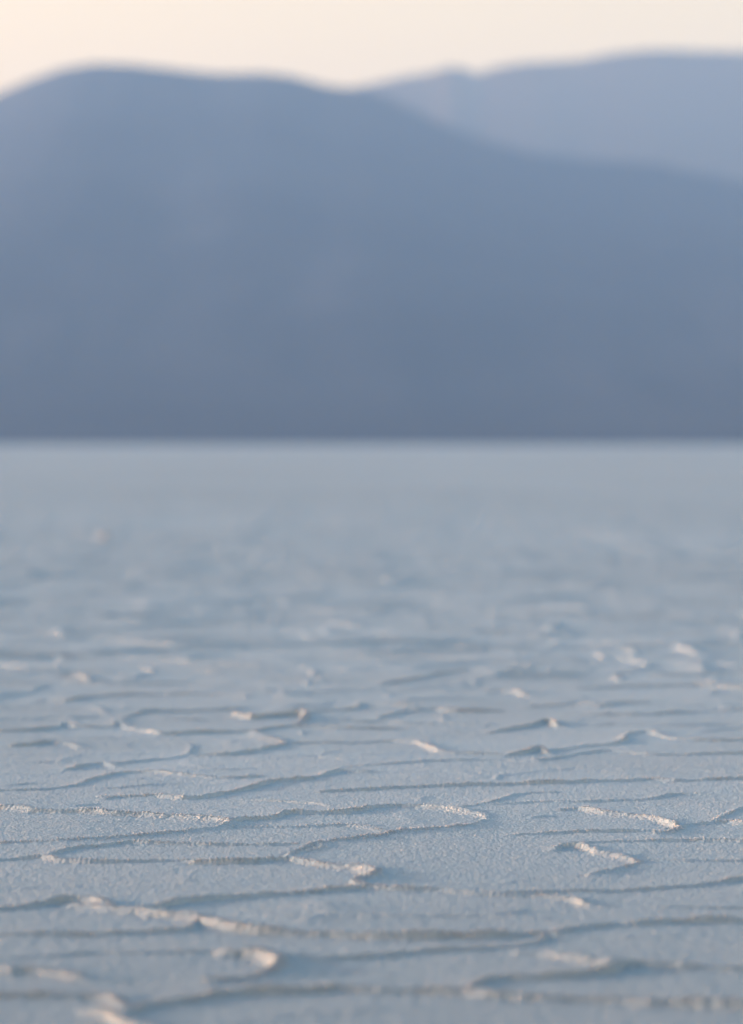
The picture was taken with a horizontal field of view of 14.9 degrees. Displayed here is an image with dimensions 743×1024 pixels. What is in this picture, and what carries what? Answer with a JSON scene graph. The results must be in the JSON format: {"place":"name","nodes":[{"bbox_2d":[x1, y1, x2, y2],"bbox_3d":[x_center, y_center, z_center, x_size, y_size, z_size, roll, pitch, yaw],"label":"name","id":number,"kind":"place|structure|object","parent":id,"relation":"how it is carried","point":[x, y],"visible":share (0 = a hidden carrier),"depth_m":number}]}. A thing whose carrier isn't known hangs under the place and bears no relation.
{"place":"outdoors","nodes":[
{"label":"outdoors","id":0,"kind":"place"},
{"bbox_2d":[0,445,742,1023],"bbox_3d":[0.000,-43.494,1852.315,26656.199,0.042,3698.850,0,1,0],"label":"salt flat","id":1,"kind":"structure","parent":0,"point":[270,577],"depth_m":9.91},
{"bbox_2d":[0,666,742,1023],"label":"salt crystals","id":2,"kind":"object","parent":1,"relation":"on","point":[278,954],"visible":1,"depth_m":6.83},
{"bbox_2d":[0,0,742,92],"label":"sky","id":3,"kind":"structure","parent":0,"point":[336,43]},
{"label":"ground","id":4,"kind":"structure","parent":0,"visible":0},
{"bbox_2d":[0,63,742,444],"bbox_3d":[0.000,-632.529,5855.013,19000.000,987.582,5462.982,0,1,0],"label":"mountains","id":5,"kind":"structure","parent":4,"relation":"on","point":[188,257],"depth_m":5101.14},
{"bbox_2d":[353,50,742,181],"bbox_3d":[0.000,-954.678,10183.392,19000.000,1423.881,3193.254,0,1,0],"label":"distant mountains","id":6,"kind":"structure","parent":4,"relation":"on","point":[681,109],"depth_m":10114.38}
]}

